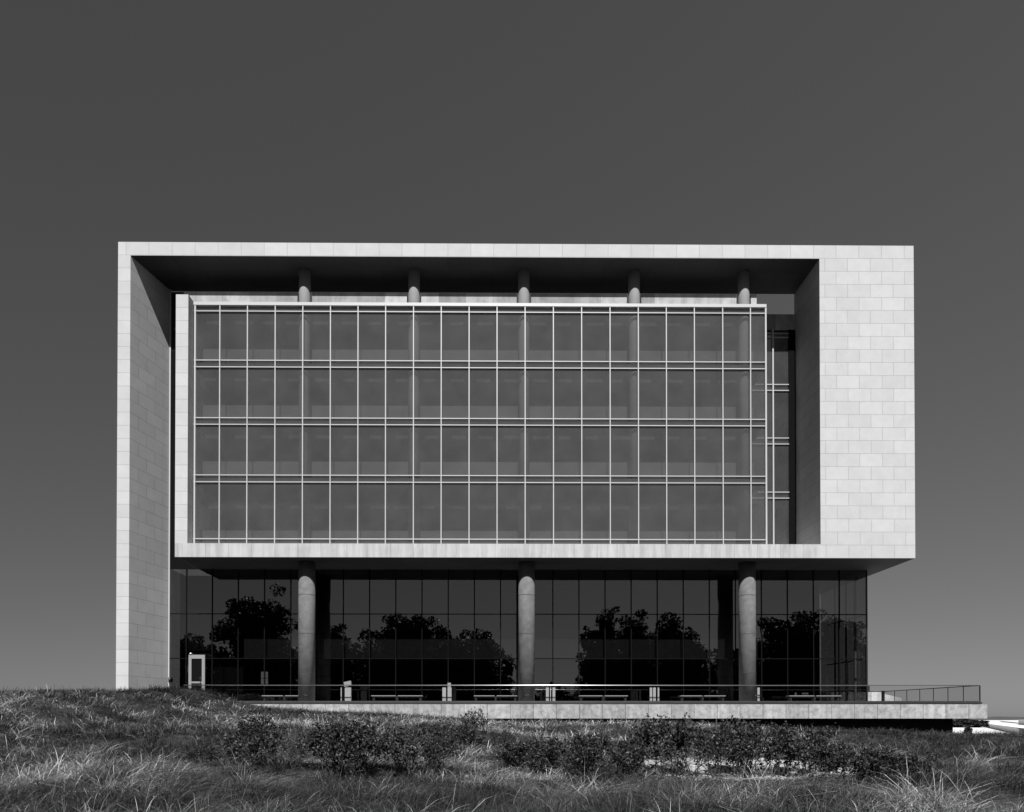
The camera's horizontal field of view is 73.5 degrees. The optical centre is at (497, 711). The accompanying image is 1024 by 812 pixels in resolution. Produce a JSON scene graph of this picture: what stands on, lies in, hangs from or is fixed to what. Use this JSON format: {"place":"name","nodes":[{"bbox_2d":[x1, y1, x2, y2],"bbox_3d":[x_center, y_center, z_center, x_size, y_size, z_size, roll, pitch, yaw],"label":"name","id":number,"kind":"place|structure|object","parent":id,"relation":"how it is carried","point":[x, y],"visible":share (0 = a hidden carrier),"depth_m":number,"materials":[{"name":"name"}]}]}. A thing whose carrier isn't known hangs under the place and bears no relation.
{"place":"outdoors","nodes":[
{"label":"outdoors","id":0,"kind":"place"},
{"bbox_2d":[341,681,351,700],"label":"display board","id":1,"kind":"object","parent":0,"point":[348,693],"visible":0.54,"depth_m":43.49,"materials":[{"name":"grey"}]},
{"bbox_2d":[442,683,451,700],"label":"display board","id":2,"kind":"object","parent":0,"point":[449,693],"visible":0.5,"depth_m":43.54,"materials":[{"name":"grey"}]},
{"bbox_2d":[0,684,1023,811],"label":"ground","id":3,"kind":"structure","parent":0,"point":[651,763],"depth_m":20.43,"materials":[{"name":"plant"}]},
{"bbox_2d":[178,742,222,766],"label":"dune shrub","id":4,"kind":"object","parent":3,"relation":"on","point":[208,751],"visible":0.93,"depth_m":17.85,"materials":[{"name":"grey plant"}]},
{"bbox_2d":[223,742,250,763],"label":"dune shrub","id":5,"kind":"object","parent":3,"relation":"on","point":[228,753],"visible":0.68,"depth_m":17.46,"materials":[{"name":"grey plant"}]},
{"bbox_2d":[219,711,302,772],"bbox_3d":[-5.813,0.907,17.134,2.046,1.935,1.817,-1,-1,45],"label":"dune shrub","id":6,"kind":"object","parent":3,"relation":"on","point":[257,737],"visible":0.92,"depth_m":17.01,"materials":[{"name":"grey plant"}]},
{"bbox_2d":[279,732,317,770],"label":"dune shrub","id":7,"kind":"object","parent":3,"relation":"on","point":[284,745],"visible":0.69,"depth_m":16.24,"materials":[{"name":"grey plant"}]},
{"bbox_2d":[298,712,352,778],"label":"dune shrub","id":8,"kind":"object","parent":3,"relation":"on","point":[328,736],"visible":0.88,"depth_m":15.56,"materials":[{"name":"grey plant"}]},
{"bbox_2d":[325,716,399,779],"bbox_3d":[-2.959,1.036,15.570,1.762,1.880,1.541,0,-1,-26],"label":"dune shrub","id":9,"kind":"object","parent":3,"relation":"on","point":[362,735],"visible":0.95,"depth_m":15.32,"materials":[{"name":"grey plant"}]},
{"bbox_2d":[369,722,446,776],"bbox_3d":[-2.093,1.068,15.951,1.541,1.669,1.735,-1,-1,44],"label":"dune shrub","id":10,"kind":"object","parent":3,"relation":"on","point":[396,745],"visible":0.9,"depth_m":15.69,"materials":[{"name":"grey plant"}]},
{"bbox_2d":[416,720,462,774],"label":"dune shrub","id":11,"kind":"object","parent":3,"relation":"on","point":[449,737],"visible":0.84,"depth_m":16.24,"materials":[{"name":"grey plant"}]},
{"bbox_2d":[417,721,485,755],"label":"dune shrub","id":12,"kind":"object","parent":3,"relation":"on","point":[463,734],"visible":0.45,"depth_m":20.60,"materials":[{"name":"grey plant"}]},
{"bbox_2d":[460,705,488,743],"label":"dune shrub","id":13,"kind":"object","parent":3,"relation":"on","point":[466,721],"visible":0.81,"depth_m":25.66,"materials":[{"name":"grey plant"}]},
{"bbox_2d":[489,727,511,758],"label":"dune shrub","id":14,"kind":"object","parent":3,"relation":"on","point":[495,740],"visible":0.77,"depth_m":19.63,"materials":[{"name":"grey plant"}]},
{"bbox_2d":[116,242,914,700],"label":"office building","id":15,"kind":"structure","parent":3,"relation":"on","point":[476,472],"depth_m":44.95,"materials":[{"name":"stone"}]},
{"bbox_2d":[170,659,185,688],"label":"lobby window","id":16,"kind":"structure","parent":15,"relation":"in","point":[177,667],"depth_m":46.18,"materials":[{"name":"black glass"}]},
{"bbox_2d":[170,614,185,657],"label":"lobby window","id":17,"kind":"structure","parent":15,"relation":"in","point":[177,622],"depth_m":46.20,"materials":[{"name":"grey glass"}]},
{"bbox_2d":[170,569,185,612],"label":"lobby window","id":18,"kind":"structure","parent":15,"relation":"in","point":[177,577],"depth_m":46.22,"materials":[{"name":"grey glass"}]},
{"bbox_2d":[188,655,204,689],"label":"door","id":19,"kind":"structure","parent":15,"relation":"in","point":[196,676],"depth_m":46.14,"materials":[{"name":"grey"}]},
{"bbox_2d":[187,614,211,657],"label":"lobby window","id":20,"kind":"structure","parent":15,"relation":"in","point":[199,626],"depth_m":46.21,"materials":[{"name":"black glass"}]},
{"bbox_2d":[187,569,211,612],"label":"lobby window","id":21,"kind":"structure","parent":15,"relation":"in","point":[199,581],"depth_m":46.23,"materials":[{"name":"black glass"}]},
{"bbox_2d":[205,659,210,690],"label":"lobby window","id":22,"kind":"structure","parent":15,"relation":"in","point":[207,661],"depth_m":46.18,"materials":[{"name":"black glass"}]},
{"bbox_2d":[213,659,236,698],"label":"lobby window","id":23,"kind":"structure","parent":15,"relation":"in","point":[224,670],"depth_m":46.19,"materials":[{"name":"black glass"}]},
{"bbox_2d":[213,614,237,657],"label":"lobby window","id":24,"kind":"structure","parent":15,"relation":"in","point":[225,626],"depth_m":46.22,"materials":[{"name":"black glass"}]},
{"bbox_2d":[213,569,237,612],"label":"lobby window","id":25,"kind":"structure","parent":15,"relation":"in","point":[225,581],"depth_m":46.24,"materials":[{"name":"black glass"}]},
{"bbox_2d":[239,659,263,700],"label":"lobby window","id":26,"kind":"structure","parent":15,"relation":"in","point":[251,671],"depth_m":46.20,"materials":[{"name":"black glass"}]},
{"bbox_2d":[239,614,263,657],"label":"lobby window","id":27,"kind":"structure","parent":15,"relation":"in","point":[251,626],"depth_m":46.23,"materials":[{"name":"black glass"}]},
{"bbox_2d":[239,569,263,612],"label":"lobby window","id":28,"kind":"structure","parent":15,"relation":"in","point":[251,581],"depth_m":46.26,"materials":[{"name":"black glass"}]},
{"bbox_2d":[265,659,289,700],"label":"lobby window","id":29,"kind":"structure","parent":15,"relation":"in","point":[277,671],"depth_m":46.22,"materials":[{"name":"black glass"}]},
{"bbox_2d":[265,614,289,657],"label":"lobby window","id":30,"kind":"structure","parent":15,"relation":"in","point":[277,626],"depth_m":46.24,"materials":[{"name":"black glass"}]},
{"bbox_2d":[265,569,289,612],"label":"lobby window","id":31,"kind":"structure","parent":15,"relation":"in","point":[277,581],"depth_m":46.28,"materials":[{"name":"black glass"}]},
{"bbox_2d":[291,659,315,700],"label":"lobby window","id":32,"kind":"structure","parent":15,"relation":"in","point":[294,662],"depth_m":46.22,"materials":[{"name":"black glass"}]},
{"bbox_2d":[291,614,315,657],"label":"lobby window","id":33,"kind":"structure","parent":15,"relation":"in","point":[294,617],"depth_m":46.26,"materials":[{"name":"black glass"}]},
{"bbox_2d":[291,569,316,612],"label":"lobby window","id":34,"kind":"structure","parent":15,"relation":"in","point":[294,573],"depth_m":46.28,"materials":[{"name":"black glass"}]},
{"bbox_2d":[317,659,342,700],"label":"lobby window","id":35,"kind":"structure","parent":15,"relation":"in","point":[330,671],"depth_m":46.24,"materials":[{"name":"black glass"}]},
{"bbox_2d":[318,614,342,657],"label":"lobby window","id":36,"kind":"structure","parent":15,"relation":"in","point":[330,626],"depth_m":46.27,"materials":[{"name":"black glass"}]},
{"bbox_2d":[318,569,342,613],"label":"lobby window","id":37,"kind":"structure","parent":15,"relation":"in","point":[330,581],"depth_m":46.30,"materials":[{"name":"black glass"}]},
{"bbox_2d":[344,659,368,700],"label":"lobby window","id":38,"kind":"structure","parent":15,"relation":"in","point":[356,671],"depth_m":46.26,"materials":[{"name":"black glass"}]},
{"bbox_2d":[344,614,368,657],"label":"lobby window","id":39,"kind":"structure","parent":15,"relation":"in","point":[356,626],"depth_m":46.28,"materials":[{"name":"black glass"}]},
{"bbox_2d":[344,569,368,613],"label":"lobby window","id":40,"kind":"structure","parent":15,"relation":"in","point":[356,582],"depth_m":46.31,"materials":[{"name":"black glass"}]},
{"bbox_2d":[370,659,394,700],"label":"lobby window","id":41,"kind":"structure","parent":15,"relation":"in","point":[382,671],"depth_m":46.27,"materials":[{"name":"black glass"}]},
{"bbox_2d":[370,614,394,657],"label":"lobby window","id":42,"kind":"structure","parent":15,"relation":"in","point":[382,626],"depth_m":46.30,"materials":[{"name":"black glass"}]},
{"bbox_2d":[370,570,394,613],"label":"lobby window","id":43,"kind":"structure","parent":15,"relation":"in","point":[382,582],"depth_m":46.32,"materials":[{"name":"black glass"}]},
{"bbox_2d":[396,659,420,700],"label":"lobby window","id":44,"kind":"structure","parent":15,"relation":"in","point":[408,671],"depth_m":46.28,"materials":[{"name":"black glass"}]},
{"bbox_2d":[396,614,420,657],"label":"lobby window","id":45,"kind":"structure","parent":15,"relation":"in","point":[408,627],"depth_m":46.31,"materials":[{"name":"black glass"}]},
{"bbox_2d":[396,570,421,613],"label":"lobby window","id":46,"kind":"structure","parent":15,"relation":"in","point":[408,582],"depth_m":46.33,"materials":[{"name":"black glass"}]},
{"bbox_2d":[422,659,447,700],"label":"lobby window","id":47,"kind":"structure","parent":15,"relation":"in","point":[434,671],"depth_m":46.29,"materials":[{"name":"black glass"}]},
{"bbox_2d":[422,615,447,657],"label":"lobby window","id":48,"kind":"structure","parent":15,"relation":"in","point":[435,627],"depth_m":46.32,"materials":[{"name":"black glass"}]},
{"bbox_2d":[423,570,447,613],"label":"lobby window","id":49,"kind":"structure","parent":15,"relation":"in","point":[435,582],"depth_m":46.35,"materials":[{"name":"black glass"}]},
{"bbox_2d":[449,659,473,700],"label":"lobby window","id":50,"kind":"structure","parent":15,"relation":"in","point":[461,671],"depth_m":46.31,"materials":[{"name":"black glass"}]},
{"bbox_2d":[449,615,473,657],"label":"lobby window","id":51,"kind":"structure","parent":15,"relation":"in","point":[461,627],"depth_m":46.33,"materials":[{"name":"black glass"}]},
{"bbox_2d":[449,570,473,613],"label":"lobby window","id":52,"kind":"structure","parent":15,"relation":"in","point":[461,582],"depth_m":46.36,"materials":[{"name":"black glass"}]},
{"bbox_2d":[475,659,499,700],"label":"lobby window","id":53,"kind":"structure","parent":15,"relation":"in","point":[487,671],"depth_m":46.32,"materials":[{"name":"black glass"}]},
{"bbox_2d":[475,615,499,657],"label":"lobby window","id":54,"kind":"structure","parent":15,"relation":"in","point":[487,627],"depth_m":46.35,"materials":[{"name":"black glass"}]},
{"bbox_2d":[475,570,499,613],"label":"lobby window","id":55,"kind":"structure","parent":15,"relation":"in","point":[487,582],"depth_m":46.37,"materials":[{"name":"black glass"}]},
{"bbox_2d":[501,659,517,700],"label":"lobby window","id":56,"kind":"structure","parent":15,"relation":"in","point":[509,667],"depth_m":46.33,"materials":[{"name":"black glass"}]},
{"bbox_2d":[501,615,517,657],"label":"lobby window","id":57,"kind":"structure","parent":15,"relation":"in","point":[509,623],"depth_m":46.36,"materials":[{"name":"black glass"}]},
{"bbox_2d":[501,570,517,613],"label":"lobby window","id":58,"kind":"structure","parent":15,"relation":"in","point":[509,578],"depth_m":46.38,"materials":[{"name":"black glass"}]},
{"bbox_2d":[535,659,551,700],"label":"lobby window","id":59,"kind":"structure","parent":15,"relation":"in","point":[543,667],"depth_m":46.35,"materials":[{"name":"black glass"}]},
{"bbox_2d":[535,615,551,657],"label":"lobby window","id":60,"kind":"structure","parent":15,"relation":"in","point":[543,623],"depth_m":46.37,"materials":[{"name":"black glass"}]},
{"bbox_2d":[535,570,551,613],"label":"lobby window","id":61,"kind":"structure","parent":15,"relation":"in","point":[543,578],"depth_m":46.40,"materials":[{"name":"black glass"}]},
{"bbox_2d":[553,615,577,657],"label":"lobby window","id":62,"kind":"structure","parent":15,"relation":"in","point":[565,627],"depth_m":46.38,"materials":[{"name":"black glass"}]},
{"bbox_2d":[553,570,577,613],"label":"lobby window","id":63,"kind":"structure","parent":15,"relation":"in","point":[565,582],"depth_m":46.41,"materials":[{"name":"black glass"}]},
{"bbox_2d":[553,659,578,700],"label":"lobby window","id":64,"kind":"structure","parent":15,"relation":"in","point":[565,671],"depth_m":46.36,"materials":[{"name":"black glass"}]},
{"bbox_2d":[579,570,604,613],"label":"lobby window","id":65,"kind":"structure","parent":15,"relation":"in","point":[591,582],"depth_m":46.43,"materials":[{"name":"black glass"}]},
{"bbox_2d":[580,659,604,700],"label":"lobby window","id":66,"kind":"structure","parent":15,"relation":"in","point":[592,671],"depth_m":46.37,"materials":[{"name":"black glass"}]},
{"bbox_2d":[580,615,604,657],"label":"lobby window","id":67,"kind":"structure","parent":15,"relation":"in","point":[592,627],"depth_m":46.40,"materials":[{"name":"black glass"}]},
{"bbox_2d":[606,659,630,700],"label":"lobby window","id":68,"kind":"structure","parent":15,"relation":"in","point":[618,671],"depth_m":46.38,"materials":[{"name":"black glass"}]},
{"bbox_2d":[606,615,630,657],"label":"lobby window","id":69,"kind":"structure","parent":15,"relation":"in","point":[618,627],"depth_m":46.41,"materials":[{"name":"black glass"}]},
{"bbox_2d":[606,570,630,613],"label":"lobby window","id":70,"kind":"structure","parent":15,"relation":"in","point":[618,582],"depth_m":46.44,"materials":[{"name":"black glass"}]},
{"bbox_2d":[632,659,656,700],"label":"lobby window","id":71,"kind":"structure","parent":15,"relation":"in","point":[644,671],"depth_m":46.39,"materials":[{"name":"black glass"}]},
{"bbox_2d":[632,615,656,657],"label":"lobby window","id":72,"kind":"structure","parent":15,"relation":"in","point":[644,627],"depth_m":46.43,"materials":[{"name":"black glass"}]},
{"bbox_2d":[632,570,656,613],"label":"lobby window","id":73,"kind":"structure","parent":15,"relation":"in","point":[644,582],"depth_m":46.45,"materials":[{"name":"black glass"}]},
{"bbox_2d":[658,659,682,700],"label":"lobby window","id":74,"kind":"structure","parent":15,"relation":"in","point":[670,671],"depth_m":46.40,"materials":[{"name":"black glass"}]},
{"bbox_2d":[658,615,682,657],"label":"lobby window","id":75,"kind":"structure","parent":15,"relation":"in","point":[670,627],"depth_m":46.44,"materials":[{"name":"black glass"}]},
{"bbox_2d":[658,570,682,613],"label":"lobby window","id":76,"kind":"structure","parent":15,"relation":"in","point":[670,582],"depth_m":46.46,"materials":[{"name":"black glass"}]},
{"bbox_2d":[684,659,708,700],"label":"lobby window","id":77,"kind":"structure","parent":15,"relation":"in","point":[696,671],"depth_m":46.43,"materials":[{"name":"black glass"}]},
{"bbox_2d":[684,615,708,657],"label":"lobby window","id":78,"kind":"structure","parent":15,"relation":"in","point":[696,627],"depth_m":46.45,"materials":[{"name":"black glass"}]},
{"bbox_2d":[684,570,708,613],"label":"lobby window","id":79,"kind":"structure","parent":15,"relation":"in","point":[696,582],"depth_m":46.48,"materials":[{"name":"black glass"}]},
{"bbox_2d":[710,659,734,700],"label":"lobby window","id":80,"kind":"structure","parent":15,"relation":"in","point":[722,671],"depth_m":46.44,"materials":[{"name":"black glass"}]},
{"bbox_2d":[710,615,734,657],"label":"lobby window","id":81,"kind":"structure","parent":15,"relation":"in","point":[722,627],"depth_m":46.46,"materials":[{"name":"black glass"}]},
{"bbox_2d":[710,570,734,613],"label":"lobby window","id":82,"kind":"structure","parent":15,"relation":"in","point":[722,582],"depth_m":46.49,"materials":[{"name":"black glass"}]},
{"bbox_2d":[736,659,760,700],"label":"lobby window","id":83,"kind":"structure","parent":15,"relation":"in","point":[758,661],"depth_m":46.45,"materials":[{"name":"black glass"}]},
{"bbox_2d":[736,615,760,657],"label":"lobby window","id":84,"kind":"structure","parent":15,"relation":"in","point":[758,617],"depth_m":46.47,"materials":[{"name":"black glass"}]},
{"bbox_2d":[736,570,760,613],"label":"lobby window","id":85,"kind":"structure","parent":15,"relation":"in","point":[758,572],"depth_m":46.50,"materials":[{"name":"black glass"}]},
{"bbox_2d":[762,659,786,700],"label":"lobby window","id":86,"kind":"structure","parent":15,"relation":"in","point":[774,671],"depth_m":46.46,"materials":[{"name":"black glass"}]},
{"bbox_2d":[762,615,786,657],"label":"lobby window","id":87,"kind":"structure","parent":15,"relation":"in","point":[774,627],"depth_m":46.48,"materials":[{"name":"black glass"}]},
{"bbox_2d":[762,570,786,613],"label":"lobby window","id":88,"kind":"structure","parent":15,"relation":"in","point":[774,582],"depth_m":46.52,"materials":[{"name":"black glass"}]},
{"bbox_2d":[788,659,812,700],"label":"lobby window","id":89,"kind":"structure","parent":15,"relation":"in","point":[800,671],"depth_m":46.47,"materials":[{"name":"black glass"}]},
{"bbox_2d":[788,615,812,657],"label":"lobby window","id":90,"kind":"structure","parent":15,"relation":"in","point":[800,627],"depth_m":46.49,"materials":[{"name":"black glass"}]},
{"bbox_2d":[788,570,812,613],"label":"lobby window","id":91,"kind":"structure","parent":15,"relation":"in","point":[800,582],"depth_m":46.53,"materials":[{"name":"black glass"}]},
{"bbox_2d":[814,659,838,700],"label":"lobby window","id":92,"kind":"structure","parent":15,"relation":"in","point":[826,671],"depth_m":46.48,"materials":[{"name":"black glass"}]},
{"bbox_2d":[814,615,838,657],"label":"lobby window","id":93,"kind":"structure","parent":15,"relation":"in","point":[826,627],"depth_m":46.52,"materials":[{"name":"black glass"}]},
{"bbox_2d":[814,570,838,613],"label":"lobby window","id":94,"kind":"structure","parent":15,"relation":"in","point":[826,582],"depth_m":46.54,"materials":[{"name":"black glass"}]},
{"bbox_2d":[840,615,865,657],"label":"lobby window","id":95,"kind":"structure","parent":15,"relation":"in","point":[852,627],"depth_m":46.53,"materials":[{"name":"black glass"}]},
{"bbox_2d":[840,570,865,613],"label":"lobby window","id":96,"kind":"structure","parent":15,"relation":"in","point":[852,582],"depth_m":46.55,"materials":[{"name":"black glass"}]},
{"bbox_2d":[840,659,866,700],"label":"lobby window","id":97,"kind":"structure","parent":15,"relation":"in","point":[852,671],"depth_m":46.49,"materials":[{"name":"black glass"}]},
{"bbox_2d":[492,737,558,774],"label":"dune shrub","id":98,"kind":"object","parent":3,"relation":"on","point":[514,753],"visible":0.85,"depth_m":17.82,"materials":[{"name":"grey plant"}]},
{"bbox_2d":[525,732,599,781],"bbox_3d":[1.758,1.302,17.607,2.013,1.576,1.788,0,-1,14],"label":"dune shrub","id":99,"kind":"object","parent":3,"relation":"on","point":[553,749],"visible":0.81,"depth_m":17.41,"materials":[{"name":"grey plant"}]},
{"bbox_2d":[563,729,618,782],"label":"dune shrub","id":100,"kind":"object","parent":3,"relation":"on","point":[590,744],"visible":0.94,"depth_m":16.87,"materials":[{"name":"grey plant"}]},
{"bbox_2d":[243,702,986,733],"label":"terrace","id":101,"kind":"structure","parent":3,"relation":"on","point":[927,716],"depth_m":42.92,"materials":[{"name":"concrete"}]},
{"bbox_2d":[262,695,297,700],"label":"bench","id":102,"kind":"object","parent":101,"relation":"on","point":[266,696],"visible":0.58,"depth_m":44.85,"materials":[{"name":"grey metal"}]},
{"bbox_2d":[371,695,422,700],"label":"bench","id":103,"kind":"object","parent":101,"relation":"on","point":[398,696],"visible":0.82,"depth_m":44.91,"materials":[{"name":"grey metal"}]},
{"bbox_2d":[474,695,516,700],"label":"bench","id":104,"kind":"object","parent":101,"relation":"on","point":[476,696],"visible":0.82,"depth_m":44.95,"materials":[{"name":"grey metal"}]},
{"bbox_2d":[546,688,554,700],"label":"display board","id":105,"kind":"object","parent":101,"relation":"on","point":[547,694],"visible":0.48,"depth_m":43.59,"materials":[{"name":"grey"}]},
{"bbox_2d":[184,685,980,701],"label":"glass guardrail","id":106,"kind":"object","parent":101,"relation":"on","point":[883,695],"visible":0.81,"depth_m":42.95,"materials":[{"name":"glass"}]},
{"bbox_2d":[579,695,627,700],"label":"bench","id":107,"kind":"object","parent":101,"relation":"on","point":[602,696],"visible":0.82,"depth_m":45.00,"materials":[{"name":"grey metal"}]},
{"bbox_2d":[649,688,658,700],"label":"display board","id":108,"kind":"object","parent":101,"relation":"on","point":[650,694],"visible":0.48,"depth_m":43.64,"materials":[{"name":"grey"}]},
{"bbox_2d":[680,695,725,700],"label":"bench","id":109,"kind":"object","parent":101,"relation":"on","point":[702,697],"visible":0.82,"depth_m":45.06,"materials":[{"name":"grey metal"}]},
{"bbox_2d":[757,688,759,700],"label":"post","id":110,"kind":"object","parent":101,"relation":"on","point":[758,694],"visible":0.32,"depth_m":43.68,"materials":[{"name":"grey"}]},
{"bbox_2d":[786,695,840,700],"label":"bench","id":111,"kind":"object","parent":101,"relation":"on","point":[813,697],"visible":0.82,"depth_m":45.11,"materials":[{"name":"grey metal"}]},
{"bbox_2d":[594,734,652,778],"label":"dune shrub","id":112,"kind":"object","parent":3,"relation":"on","point":[630,752],"visible":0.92,"depth_m":16.63,"materials":[{"name":"grey plant"}]},
{"bbox_2d":[617,712,692,779],"bbox_3d":[3.972,1.130,17.346,1.914,2.283,2.156,0,-1,22],"label":"dune shrub","id":113,"kind":"object","parent":3,"relation":"on","point":[648,732],"visible":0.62,"depth_m":17.27,"materials":[{"name":"grey plant"}]},
{"bbox_2d":[650,712,723,780],"bbox_3d":[4.650,0.948,17.500,1.979,1.903,1.338,0,-1,32],"label":"dune shrub","id":114,"kind":"object","parent":3,"relation":"on","point":[689,728],"visible":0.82,"depth_m":17.34,"materials":[{"name":"grey plant"}]},
{"bbox_2d":[691,719,749,777],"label":"dune shrub","id":115,"kind":"object","parent":3,"relation":"on","point":[725,744],"visible":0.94,"depth_m":17.30,"materials":[{"name":"grey plant"}]},
{"bbox_2d":[711,715,780,777],"bbox_3d":[6.417,1.217,18.147,1.650,2.286,1.886,0,-1,-11],"label":"dune shrub","id":116,"kind":"object","parent":3,"relation":"on","point":[753,729],"visible":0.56,"depth_m":18.16,"materials":[{"name":"grey plant"}]},
{"bbox_2d":[745,721,810,776],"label":"dune shrub","id":117,"kind":"object","parent":3,"relation":"on","point":[786,744],"visible":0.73,"depth_m":17.85,"materials":[{"name":"grey plant"}]},
{"bbox_2d":[773,722,849,776],"bbox_3d":[8.329,1.039,18.116,1.978,1.575,1.338,0,-1,-22],"label":"dune shrub","id":118,"kind":"object","parent":3,"relation":"on","point":[814,736],"visible":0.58,"depth_m":17.89,"materials":[{"name":"grey plant"}]},
{"bbox_2d":[799,741,857,780],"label":"dune shrub","id":119,"kind":"object","parent":3,"relation":"on","point":[821,752],"visible":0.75,"depth_m":15.45,"materials":[{"name":"grey plant"}]},
{"bbox_2d":[823,743,904,785],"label":"dune shrub","id":120,"kind":"object","parent":3,"relation":"on","point":[862,756],"visible":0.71,"depth_m":14.43,"materials":[{"name":"grey plant"}]},
{"bbox_2d":[852,745,916,784],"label":"dune shrub","id":121,"kind":"object","parent":3,"relation":"on","point":[877,754],"visible":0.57,"depth_m":14.28,"materials":[{"name":"grey plant"}]},
{"bbox_2d":[883,749,945,784],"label":"dune shrub","id":122,"kind":"object","parent":3,"relation":"on","point":[924,767],"visible":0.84,"depth_m":14.12,"materials":[{"name":"grey plant"}]},
{"bbox_2d":[963,726,972,733],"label":"dark bush","id":123,"kind":"object","parent":3,"relation":"on","point":[968,728],"visible":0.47,"depth_m":46.89,"materials":[{"name":"black plant"}]},
{"bbox_2d":[0,0,1023,716],"label":"sky","id":124,"kind":"structure","parent":0,"point":[667,122],"materials":[{"name":"grey"}]},
{"bbox_2d":[953,720,1023,733],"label":"pavement","id":125,"kind":"structure","parent":0,"point":[974,729],"depth_m":97.01,"materials":[{"name":"white concrete"}]},
{"bbox_2d":[868,686,900,700],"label":"harbour building","id":126,"kind":"structure","parent":125,"relation":"on","point":[874,696],"depth_m":101.23,"materials":[{"name":"stone"}]},
{"bbox_2d":[953,718,989,727],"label":"dark bush","id":127,"kind":"object","parent":125,"relation":"on","point":[965,722],"visible":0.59,"depth_m":96.75,"materials":[{"name":"black plant"}]},
{"bbox_2d":[985,723,1023,733],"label":"wall","id":128,"kind":"structure","parent":125,"relation":"on","point":[1017,729],"depth_m":68.07,"materials":[{"name":"grey concrete"}]},
{"bbox_2d":[953,717,1023,719],"bbox_3d":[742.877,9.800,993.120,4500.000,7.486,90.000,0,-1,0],"label":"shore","id":129,"kind":"structure","parent":0,"point":[1004,718],"depth_m":956.68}
]}

